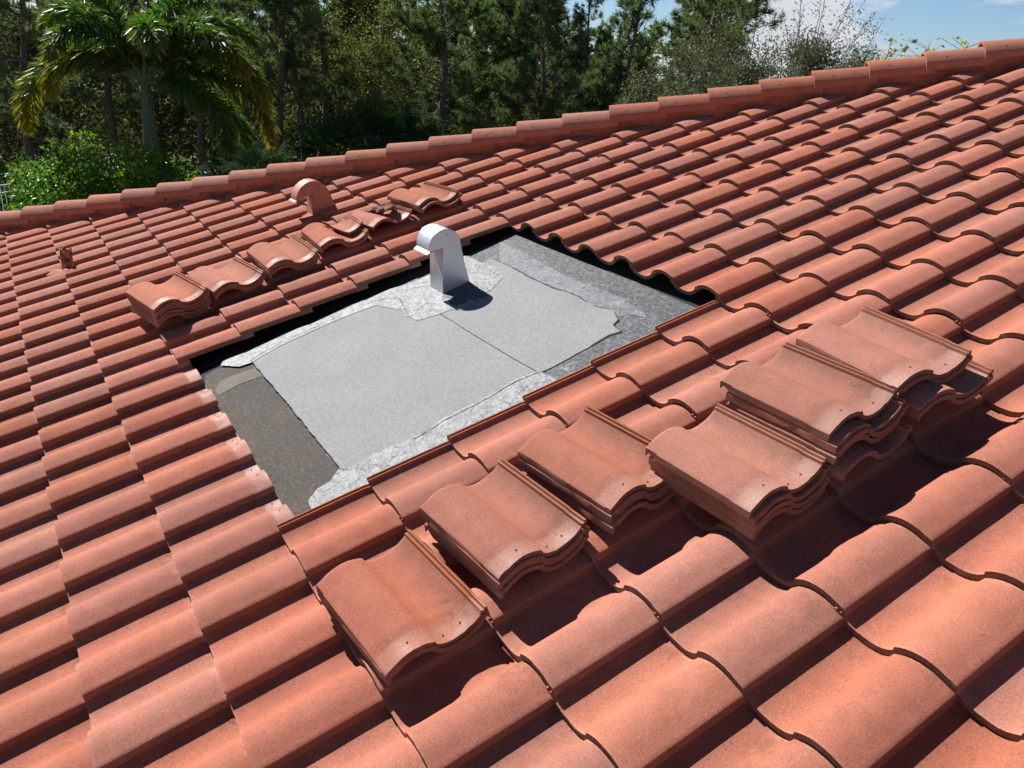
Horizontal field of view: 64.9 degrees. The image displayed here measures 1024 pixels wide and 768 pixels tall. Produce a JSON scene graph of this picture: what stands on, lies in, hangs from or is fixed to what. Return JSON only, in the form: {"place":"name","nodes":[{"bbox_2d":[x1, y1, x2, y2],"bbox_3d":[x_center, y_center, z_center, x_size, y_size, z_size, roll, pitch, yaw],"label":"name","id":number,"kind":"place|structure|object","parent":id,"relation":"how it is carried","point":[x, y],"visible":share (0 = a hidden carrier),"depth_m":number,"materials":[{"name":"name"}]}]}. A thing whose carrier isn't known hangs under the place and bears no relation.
{"place":"outdoors","nodes":[
{"label":"outdoors","id":0,"kind":"place"},
{"bbox_2d":[0,63,665,204],"bbox_3d":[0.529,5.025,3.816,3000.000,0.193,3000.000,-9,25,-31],"label":"ground","id":1,"kind":"structure","parent":0,"point":[184,143],"depth_m":49.07,"materials":[{"name":"plant"}]},
{"bbox_2d":[0,184,12,209],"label":"garden fence","id":2,"kind":"object","parent":1,"relation":"on","point":[5,192],"visible":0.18,"depth_m":17.72,"materials":[{"name":"white metal"}]},
{"bbox_2d":[0,194,45,210],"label":"saw palmetto","id":3,"kind":"object","parent":1,"relation":"on","point":[14,202],"visible":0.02,"depth_m":23.22,"materials":[{"name":"green plant"}]},
{"bbox_2d":[0,150,52,210],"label":"saw palmetto","id":4,"kind":"object","parent":1,"relation":"on","point":[5,170],"visible":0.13,"depth_m":26.39,"materials":[{"name":"green plant"}]},
{"bbox_2d":[0,0,65,165],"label":"pine tree","id":5,"kind":"object","parent":1,"relation":"on","point":[6,31],"visible":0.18,"depth_m":36.51,"materials":[{"name":"green plant"}]},
{"bbox_2d":[0,0,103,202],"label":"pine tree","id":6,"kind":"object","parent":1,"relation":"on","point":[24,15],"visible":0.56,"depth_m":26.21,"materials":[{"name":"green plant"}]},
{"bbox_2d":[4,0,111,168],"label":"pine tree","id":7,"kind":"object","parent":1,"relation":"on","point":[31,42],"visible":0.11,"depth_m":35.52,"materials":[{"name":"green plant"}]},
{"bbox_2d":[10,0,168,176],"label":"pine tree","id":8,"kind":"object","parent":1,"relation":"on","point":[111,124],"visible":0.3,"depth_m":32.05,"materials":[{"name":"green plant"}]},
{"bbox_2d":[0,125,181,210],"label":"garden bush","id":9,"kind":"object","parent":1,"relation":"on","point":[48,185],"visible":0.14,"depth_m":16.30,"materials":[{"name":"green plant"}]},
{"bbox_2d":[93,0,146,158],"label":"pine tree","id":10,"kind":"object","parent":1,"relation":"on","point":[135,129],"visible":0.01,"depth_m":41.89,"materials":[{"name":"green plant"}]},
{"bbox_2d":[9,0,281,157],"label":"foxtail palm","id":11,"kind":"object","parent":1,"relation":"on","point":[141,43],"visible":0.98,"depth_m":16.49,"materials":[{"name":"plant"}]},
{"bbox_2d":[71,0,220,166],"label":"pine tree","id":12,"kind":"object","parent":1,"relation":"on","point":[182,109],"visible":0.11,"depth_m":36.36,"materials":[{"name":"green plant"}]},
{"bbox_2d":[87,146,207,193],"bbox_3d":[-7.264,-2.840,16.866,2.722,4.003,3.317,17,25,29],"label":"garden bush","id":13,"kind":"object","parent":1,"relation":"on","point":[149,180],"visible":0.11,"depth_m":16.32,"materials":[{"name":"green plant"}]},
{"bbox_2d":[179,0,263,176],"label":"pine tree","id":14,"kind":"object","parent":1,"relation":"on","point":[227,6],"visible":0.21,"depth_m":31.39,"materials":[{"name":"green plant"}]},
{"bbox_2d":[176,0,273,138],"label":"pine tree","id":15,"kind":"object","parent":1,"relation":"on","point":[232,66],"visible":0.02,"depth_m":44.37,"materials":[{"name":"green plant"}]},
{"bbox_2d":[197,142,258,176],"bbox_3d":[-9.230,-6.553,27.083,2.458,3.120,2.616,18,26,32],"label":"cabbage palm","id":16,"kind":"object","parent":1,"relation":"on","point":[216,163],"visible":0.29,"depth_m":26.37,"materials":[{"name":"green plant"}]},
{"bbox_2d":[178,0,314,163],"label":"pine tree","id":17,"kind":"object","parent":1,"relation":"on","point":[246,114],"visible":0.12,"depth_m":34.78,"materials":[{"name":"green plant"}]},
{"bbox_2d":[213,138,296,170],"bbox_3d":[-7.550,-5.420,23.699,3.122,3.723,2.933,2,22,-6],"label":"bush","id":18,"kind":"object","parent":1,"relation":"on","point":[265,160],"visible":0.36,"depth_m":23.09,"materials":[{"name":"green plant"}]},
{"bbox_2d":[0,56,525,207],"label":"undergrowth","id":19,"kind":"object","parent":1,"relation":"on","point":[18,143],"visible":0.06,"depth_m":36.87,"materials":[{"name":"green plant"}]},
{"bbox_2d":[223,0,318,155],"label":"pine tree","id":20,"kind":"object","parent":1,"relation":"on","point":[257,63],"visible":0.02,"depth_m":44.24,"materials":[{"name":"green plant"}]},
{"bbox_2d":[195,0,361,161],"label":"pine tree","id":21,"kind":"object","parent":1,"relation":"on","point":[280,60],"visible":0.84,"depth_m":26.09,"materials":[{"name":"green plant"}]},
{"bbox_2d":[234,0,342,161],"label":"pine tree","id":22,"kind":"object","parent":1,"relation":"on","point":[293,75],"visible":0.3,"depth_m":29.49,"materials":[{"name":"green plant"}]},
{"bbox_2d":[272,0,382,159],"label":"oak tree","id":23,"kind":"object","parent":1,"relation":"on","point":[321,103],"visible":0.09,"depth_m":38.28,"materials":[{"name":"green plant"}]},
{"bbox_2d":[287,111,375,162],"bbox_3d":[-6.072,-6.820,26.686,3.409,4.327,3.628,14,24,25],"label":"bush","id":24,"kind":"object","parent":1,"relation":"on","point":[322,134],"visible":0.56,"depth_m":26.16,"materials":[{"name":"green plant"}]},
{"bbox_2d":[271,0,396,156],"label":"pine tree","id":25,"kind":"object","parent":1,"relation":"on","point":[325,66],"visible":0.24,"depth_m":33.96,"materials":[{"name":"green plant"}]},
{"bbox_2d":[0,0,671,147],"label":"wood","id":26,"kind":"object","parent":1,"relation":"on","point":[92,86],"visible":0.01,"depth_m":52.68,"materials":[{"name":"green plant"}]},
{"bbox_2d":[311,0,391,99],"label":"pine tree","id":27,"kind":"object","parent":1,"relation":"on","point":[349,14],"visible":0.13,"depth_m":40.01,"materials":[{"name":"green plant"}]},
{"bbox_2d":[302,0,428,112],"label":"pine tree","id":28,"kind":"object","parent":1,"relation":"on","point":[348,16],"visible":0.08,"depth_m":39.40,"materials":[{"name":"green plant"}]},
{"bbox_2d":[284,0,454,155],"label":"oak tree","id":29,"kind":"object","parent":1,"relation":"on","point":[381,50],"visible":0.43,"depth_m":33.09,"materials":[{"name":"green plant"}]},
{"bbox_2d":[335,89,439,155],"bbox_3d":[-4.259,-6.934,26.209,4.043,5.132,4.303,-9,25,-31],"label":"cabbage palm","id":30,"kind":"object","parent":1,"relation":"on","point":[389,121],"visible":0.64,"depth_m":24.93,"materials":[{"name":"green plant"}]},
{"bbox_2d":[364,0,454,140],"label":"pine tree","id":31,"kind":"object","parent":1,"relation":"on","point":[418,46],"visible":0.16,"depth_m":36.66,"materials":[{"name":"green plant"}]},
{"bbox_2d":[366,105,454,142],"bbox_3d":[-3.351,-7.621,28.932,3.797,4.528,3.568,5,22,2],"label":"cabbage palm","id":32,"kind":"object","parent":1,"relation":"on","point":[413,134],"visible":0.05,"depth_m":28.12,"materials":[{"name":"green plant"}]},
{"bbox_2d":[353,0,534,143],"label":"pine tree","id":33,"kind":"object","parent":1,"relation":"on","point":[429,33],"visible":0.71,"depth_m":27.80,"materials":[{"name":"green plant"}]},
{"bbox_2d":[400,0,492,134],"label":"pine tree","id":34,"kind":"object","parent":1,"relation":"on","point":[453,38],"visible":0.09,"depth_m":45.59,"materials":[{"name":"green plant"}]},
{"bbox_2d":[432,0,530,133],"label":"pine tree","id":35,"kind":"object","parent":1,"relation":"on","point":[477,35],"visible":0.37,"depth_m":32.32,"materials":[{"name":"green plant"}]},
{"bbox_2d":[426,1,551,134],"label":"pine tree","id":36,"kind":"object","parent":1,"relation":"on","point":[455,115],"visible":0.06,"depth_m":39.18,"materials":[{"name":"green plant"}]},
{"bbox_2d":[0,38,1023,767],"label":"tiled roof","id":37,"kind":"structure","parent":1,"relation":"on","point":[194,510],"depth_m":3.21,"materials":[{"name":"tile"}]},
{"bbox_2d":[47,246,73,276],"bbox_3d":[-3.431,-0.935,6.207,0.256,0.232,0.235,2,22,-5],"label":"vent pipe","id":38,"kind":"object","parent":37,"relation":"on","point":[66,257],"visible":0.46,"depth_m":6.17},
{"bbox_2d":[131,301,211,327],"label":"lifted tile","id":39,"kind":"object","parent":37,"relation":"on","point":[165,318],"visible":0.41,"depth_m":4.69,"materials":[{"name":"ceramic"}]},
{"bbox_2d":[131,297,210,323],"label":"lifted tile","id":40,"kind":"object","parent":39,"relation":"on","point":[190,312],"visible":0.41,"depth_m":4.70,"materials":[{"name":"ceramic"}]},
{"bbox_2d":[130,294,209,319],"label":"lifted tile","id":41,"kind":"object","parent":40,"relation":"on","point":[183,308],"visible":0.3,"depth_m":4.69,"materials":[{"name":"ceramic"}]},
{"bbox_2d":[128,290,209,316],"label":"lifted tile","id":42,"kind":"object","parent":41,"relation":"on","point":[168,304],"visible":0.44,"depth_m":4.68,"materials":[{"name":"paint"}]},
{"bbox_2d":[126,271,207,312],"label":"lifted tile","id":43,"kind":"object","parent":42,"relation":"on","point":[176,287],"visible":1,"depth_m":4.77,"materials":[{"name":"paint"}]},
{"bbox_2d":[209,276,265,299],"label":"lifted tile","id":44,"kind":"object","parent":37,"relation":"on","point":[215,298],"visible":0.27,"depth_m":4.85,"materials":[{"name":"paint"}]},
{"bbox_2d":[210,273,266,297],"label":"lifted tile","id":45,"kind":"object","parent":44,"relation":"on","point":[219,292],"visible":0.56,"depth_m":4.84,"materials":[{"name":"ceramic"}]},
{"bbox_2d":[187,256,264,295],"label":"lifted tile","id":46,"kind":"object","parent":45,"relation":"on","point":[237,270],"visible":0.95,"depth_m":4.97,"materials":[{"name":"paint"}]},
{"bbox_2d":[250,255,319,277],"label":"lifted tile","id":47,"kind":"object","parent":37,"relation":"on","point":[293,267],"visible":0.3,"depth_m":4.99,"materials":[{"name":"ceramic"}]},
{"bbox_2d":[248,253,318,274],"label":"lifted tile","id":48,"kind":"object","parent":47,"relation":"on","point":[286,263],"visible":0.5,"depth_m":4.99,"materials":[{"name":"ceramic"}]},
{"bbox_2d":[246,234,318,271],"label":"lifted tile","id":49,"kind":"object","parent":48,"relation":"on","point":[294,249],"visible":1,"depth_m":5.08,"materials":[{"name":"paint"}]},
{"bbox_2d":[289,178,334,221],"bbox_3d":[-1.469,-1.378,6.037,0.343,0.310,0.239,-27,33,-21],"label":"roof vent","id":50,"kind":"object","parent":37,"relation":"on","point":[317,194],"visible":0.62,"depth_m":6.00,"materials":[{"name":"ceramic"}]},
{"bbox_2d":[301,215,368,249],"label":"lifted tile","id":51,"kind":"object","parent":37,"relation":"on","point":[320,236],"visible":0.88,"depth_m":5.25,"materials":[{"name":"ceramic"}]},
{"bbox_2d":[321,215,362,233],"bbox_3d":[-1.119,-1.053,5.332,0.203,0.074,0.250,-26,33,-20],"label":"tile fragment","id":52,"kind":"object","parent":51,"relation":"on","point":[351,224],"visible":1,"depth_m":5.33,"materials":[{"name":"ceramic"}]},
{"bbox_2d":[302,232,369,252],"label":"lifted tile","id":53,"kind":"object","parent":37,"relation":"on","point":[340,242],"visible":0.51,"depth_m":5.18,"materials":[{"name":"paint"}]},
{"bbox_2d":[352,203,412,230],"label":"lifted tile","id":54,"kind":"object","parent":37,"relation":"on","point":[397,215],"visible":0.92,"depth_m":5.41,"materials":[{"name":"ceramic"}]},
{"bbox_2d":[369,203,391,214],"bbox_3d":[-0.897,-1.186,5.511,0.209,0.048,0.094,-12,29,28],"label":"debris shard","id":55,"kind":"object","parent":54,"relation":"on","point":[379,210],"visible":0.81,"depth_m":5.49,"materials":[{"name":"ceramic"}]},
{"bbox_2d":[384,204,396,210],"bbox_3d":[-0.829,-1.198,5.475,0.097,0.043,0.184,-17,18,-7],"label":"debris shard","id":56,"kind":"object","parent":54,"relation":"on","point":[390,207],"visible":0.98,"depth_m":5.43,"materials":[{"name":"tile"}]},
{"bbox_2d":[322,601,489,685],"bbox_3d":[-0.319,0.646,2.346,0.336,0.084,0.422,-30,35,-25],"label":"lifted tile","id":57,"kind":"object","parent":37,"relation":"on","point":[462,639],"visible":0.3,"depth_m":2.20,"materials":[{"name":"ceramic"}]},
{"bbox_2d":[317,591,483,678],"bbox_3d":[-0.327,0.634,2.341,0.336,0.084,0.422,-30,37,-25],"label":"lifted tile","id":58,"kind":"object","parent":57,"relation":"on","point":[370,661],"visible":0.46,"depth_m":2.23,"materials":[{"name":"paint"}]},
{"bbox_2d":[316,529,487,681],"bbox_3d":[-0.326,0.623,2.333,0.336,0.084,0.422,-30,39,-25],"label":"lifted tile","id":59,"kind":"object","parent":58,"relation":"on","point":[398,604],"visible":1,"depth_m":2.31,"materials":[{"name":"ceramic"}]},
{"bbox_2d":[391,193,462,212],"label":"lifted tile","id":60,"kind":"object","parent":37,"relation":"on","point":[427,204],"visible":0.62,"depth_m":5.47,"materials":[{"name":"paint"}]},
{"bbox_2d":[387,181,458,208],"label":"lifted tile","id":61,"kind":"object","parent":60,"relation":"on","point":[426,191],"visible":0.99,"depth_m":5.57,"materials":[{"name":"paint"}]},
{"bbox_2d":[414,224,469,293],"bbox_3d":[-0.397,-0.703,4.498,0.214,0.360,0.163,-27,33,-21],"label":"roof vent","id":62,"kind":"object","parent":37,"relation":"on","point":[440,244],"visible":1,"depth_m":4.45,"materials":[{"name":"metal"}]},
{"bbox_2d":[424,523,588,599],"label":"lifted tile","id":63,"kind":"object","parent":37,"relation":"on","point":[443,543],"visible":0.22,"depth_m":2.37,"materials":[{"name":"paint"}]},
{"bbox_2d":[425,522,589,586],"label":"lifted tile","id":64,"kind":"object","parent":63,"relation":"on","point":[551,563],"visible":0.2,"depth_m":2.36,"materials":[{"name":"paint"}]},
{"bbox_2d":[422,515,588,590],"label":"lifted tile","id":65,"kind":"object","parent":64,"relation":"on","point":[518,566],"visible":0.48,"depth_m":2.35,"materials":[{"name":"ceramic"}]},
{"bbox_2d":[420,458,586,582],"bbox_3d":[-0.034,0.409,2.480,0.335,0.084,0.423,-30,38,-25],"label":"lifted tile","id":66,"kind":"object","parent":65,"relation":"on","point":[500,520],"visible":1,"depth_m":2.46,"materials":[{"name":"ceramic"}]},
{"bbox_2d":[523,472,675,534],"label":"lifted tile","id":67,"kind":"object","parent":37,"relation":"on","point":[593,517],"visible":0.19,"depth_m":2.48,"materials":[{"name":"ceramic"}]},
{"bbox_2d":[522,467,669,522],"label":"lifted tile","id":68,"kind":"object","parent":67,"relation":"on","point":[648,497],"visible":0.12,"depth_m":2.50,"materials":[{"name":"ceramic"}]},
{"bbox_2d":[519,459,666,522],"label":"lifted tile","id":69,"kind":"object","parent":68,"relation":"on","point":[592,507],"visible":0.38,"depth_m":2.48,"materials":[{"name":"paint"}]},
{"bbox_2d":[518,406,663,512],"bbox_3d":[0.280,0.238,2.612,0.336,0.084,0.422,-32,40,-28],"label":"lifted tile","id":70,"kind":"object","parent":69,"relation":"on","point":[597,458],"visible":0.86,"depth_m":2.60,"materials":[{"name":"paint"}]},
{"bbox_2d":[657,473,829,539],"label":"lifted tile","id":71,"kind":"object","parent":37,"relation":"on","point":[743,530],"visible":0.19,"depth_m":2.36,"materials":[{"name":"paint"}]},
{"bbox_2d":[651,465,830,533],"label":"lifted tile","id":72,"kind":"object","parent":71,"relation":"on","point":[777,505],"visible":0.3,"depth_m":2.35,"materials":[{"name":"ceramic"}]},
{"bbox_2d":[648,456,830,526],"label":"lifted tile","id":73,"kind":"object","parent":72,"relation":"on","point":[767,504],"visible":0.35,"depth_m":2.35,"materials":[{"name":"paint"}]},
{"bbox_2d":[645,403,826,518],"bbox_3d":[0.675,0.223,2.465,0.336,0.084,0.422,-29,36,-24],"label":"lifted tile","id":74,"kind":"object","parent":73,"relation":"on","point":[746,467],"visible":1,"depth_m":2.44,"materials":[{"name":"ceramic"}]},
{"bbox_2d":[826,421,911,481],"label":"lifted tile","id":75,"kind":"object","parent":37,"relation":"on","point":[852,456],"visible":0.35,"depth_m":2.42,"materials":[{"name":"paint"}]},
{"bbox_2d":[726,402,904,464],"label":"lifted tile","id":76,"kind":"object","parent":75,"relation":"on","point":[831,457],"visible":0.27,"depth_m":2.46,"materials":[{"name":"ceramic"}]},
{"bbox_2d":[729,401,908,458],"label":"lifted tile","id":77,"kind":"object","parent":76,"relation":"on","point":[871,431],"visible":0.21,"depth_m":2.44,"materials":[{"name":"ceramic"}]},
{"bbox_2d":[726,391,905,453],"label":"lifted tile","id":78,"kind":"object","parent":77,"relation":"on","point":[848,428],"visible":0.35,"depth_m":2.46,"materials":[{"name":"ceramic"}]},
{"bbox_2d":[720,341,895,440],"bbox_3d":[0.940,0.013,2.578,0.336,0.084,0.422,-29,37,-23],"label":"lifted tile","id":79,"kind":"object","parent":78,"relation":"on","point":[818,395],"visible":1,"depth_m":2.55,"materials":[{"name":"paint"}]},
{"bbox_2d":[877,38,908,59],"bbox_3d":[3.551,-2.850,7.752,0.290,0.902,0.490,5,22,1],"label":"vine shoot","id":80,"kind":"object","parent":37,"relation":"on","point":[890,40],"visible":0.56,"depth_m":7.64,"materials":[{"name":"green plant"}]},
{"bbox_2d":[889,37,943,57],"bbox_3d":[3.629,-2.872,7.240,0.368,0.440,0.480,-9,25,-31],"label":"vine shoot","id":81,"kind":"object","parent":37,"relation":"on","point":[914,41],"visible":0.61,"depth_m":7.19,"materials":[{"name":"green plant"}]},
{"bbox_2d":[904,374,992,420],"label":"lifted tile","id":82,"kind":"object","parent":37,"relation":"on","point":[913,414],"visible":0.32,"depth_m":2.51,"materials":[{"name":"paint"}]},
{"bbox_2d":[899,360,993,410],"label":"lifted tile","id":83,"kind":"object","parent":82,"relation":"on","point":[970,378],"visible":0.33,"depth_m":2.55,"materials":[{"name":"paint"}]},
{"bbox_2d":[797,345,972,399],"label":"lifted tile","id":84,"kind":"object","parent":83,"relation":"on","point":[927,377],"visible":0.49,"depth_m":2.54,"materials":[{"name":"paint"}]},
{"bbox_2d":[796,306,971,390],"bbox_3d":[1.233,-0.122,2.701,0.336,0.084,0.422,-24,34,-17],"label":"lifted tile","id":85,"kind":"object","parent":84,"relation":"on","point":[893,353],"visible":0.97,"depth_m":2.68,"materials":[{"name":"paint"}]},
{"bbox_2d":[935,36,979,48],"bbox_3d":[3.650,-2.713,6.569,0.246,0.237,0.328,-4,23,-19],"label":"vine shoot","id":86,"kind":"object","parent":37,"relation":"on","point":[962,42],"visible":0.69,"depth_m":6.57,"materials":[{"name":"green plant"}]},
{"bbox_2d":[449,0,574,128],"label":"pine tree","id":87,"kind":"object","parent":1,"relation":"on","point":[522,17],"visible":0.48,"depth_m":31.08,"materials":[{"name":"green plant"}]},
{"bbox_2d":[469,0,595,132],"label":"pine tree","id":88,"kind":"object","parent":1,"relation":"on","point":[567,86],"visible":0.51,"depth_m":25.78,"materials":[{"name":"green plant"}]},
{"bbox_2d":[495,14,578,116],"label":"pine tree","id":89,"kind":"object","parent":1,"relation":"on","point":[564,37],"visible":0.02,"depth_m":48.53,"materials":[{"name":"green plant"}]},
{"bbox_2d":[488,5,591,126],"bbox_3d":[1.040,-13.387,35.316,4.616,11.205,4.621,-4,23,-20],"label":"pine tree","id":90,"kind":"object","parent":1,"relation":"on","point":[566,31],"visible":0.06,"depth_m":34.84,"materials":[{"name":"green plant"}]},
{"bbox_2d":[538,18,599,106],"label":"pine tree","id":91,"kind":"object","parent":1,"relation":"on","point":[572,24],"visible":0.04,"depth_m":45.86,"materials":[{"name":"green plant"}]},
{"bbox_2d":[548,0,630,113],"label":"pine tree","id":92,"kind":"object","parent":1,"relation":"on","point":[582,16],"visible":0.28,"depth_m":30.13,"materials":[{"name":"green plant"}]},
{"bbox_2d":[561,13,634,111],"bbox_3d":[4.128,-12.560,37.393,4.416,8.573,4.346,14,24,23],"label":"pine tree","id":93,"kind":"object","parent":1,"relation":"on","point":[615,23],"visible":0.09,"depth_m":36.04,"materials":[{"name":"green plant"}]},
{"bbox_2d":[565,0,666,111],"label":"pine tree","id":94,"kind":"object","parent":1,"relation":"on","point":[632,21],"visible":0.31,"depth_m":27.46,"materials":[{"name":"green plant"}]},
{"bbox_2d":[615,20,668,101],"bbox_3d":[6.406,-13.432,40.011,4.416,8.573,4.346,5,22,2],"label":"pine tree","id":95,"kind":"object","parent":1,"relation":"on","point":[651,32],"visible":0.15,"depth_m":38.79,"materials":[{"name":"green plant"}]},
{"bbox_2d":[620,39,750,103],"bbox_3d":[4.579,-5.723,22.176,4.949,7.027,4.690,-1,22,-13],"label":"wax myrtle","id":96,"kind":"object","parent":1,"relation":"on","point":[642,88],"visible":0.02,"depth_m":20.93,"materials":[{"name":"green plant"}]},
{"bbox_2d":[656,0,720,96],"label":"pine tree","id":97,"kind":"object","parent":1,"relation":"on","point":[684,5],"visible":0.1,"depth_m":30.72,"materials":[{"name":"green plant"}]},
{"bbox_2d":[647,2,734,101],"bbox_3d":[8.237,-12.911,35.041,4.731,11.486,4.736,4,22,-1],"label":"pine tree","id":98,"kind":"object","parent":1,"relation":"on","point":[659,42],"visible":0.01,"depth_m":34.89,"materials":[{"name":"green plant"}]},
{"bbox_2d":[652,0,766,94],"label":"pine tree","id":99,"kind":"object","parent":1,"relation":"on","point":[688,25],"visible":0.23,"depth_m":27.37,"materials":[{"name":"green plant"}]},
{"bbox_2d":[678,0,785,85],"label":"pine tree","id":100,"kind":"object","parent":1,"relation":"on","point":[754,3],"visible":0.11,"depth_m":31.71,"materials":[{"name":"green plant"}]},
{"bbox_2d":[639,0,879,102],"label":"wax myrtle","id":101,"kind":"object","parent":1,"relation":"on","point":[723,78],"visible":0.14,"depth_m":18.77,"materials":[{"name":"green plant"}]},
{"bbox_2d":[724,0,917,86],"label":"wax myrtle","id":102,"kind":"object","parent":1,"relation":"on","point":[816,52],"visible":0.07,"depth_m":17.31,"materials":[{"name":"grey plant"}]},
{"bbox_2d":[786,16,891,68],"bbox_3d":[8.554,-5.732,21.678,4.347,7.939,4.737,-1,22,-12],"label":"wax myrtle","id":103,"kind":"object","parent":1,"relation":"on","point":[860,59],"visible":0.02,"depth_m":19.86,"materials":[{"name":"green plant"}]},
{"bbox_2d":[11,0,1023,78],"label":"sky","id":104,"kind":"structure","parent":0,"point":[973,21],"materials":[{"name":"blue"}]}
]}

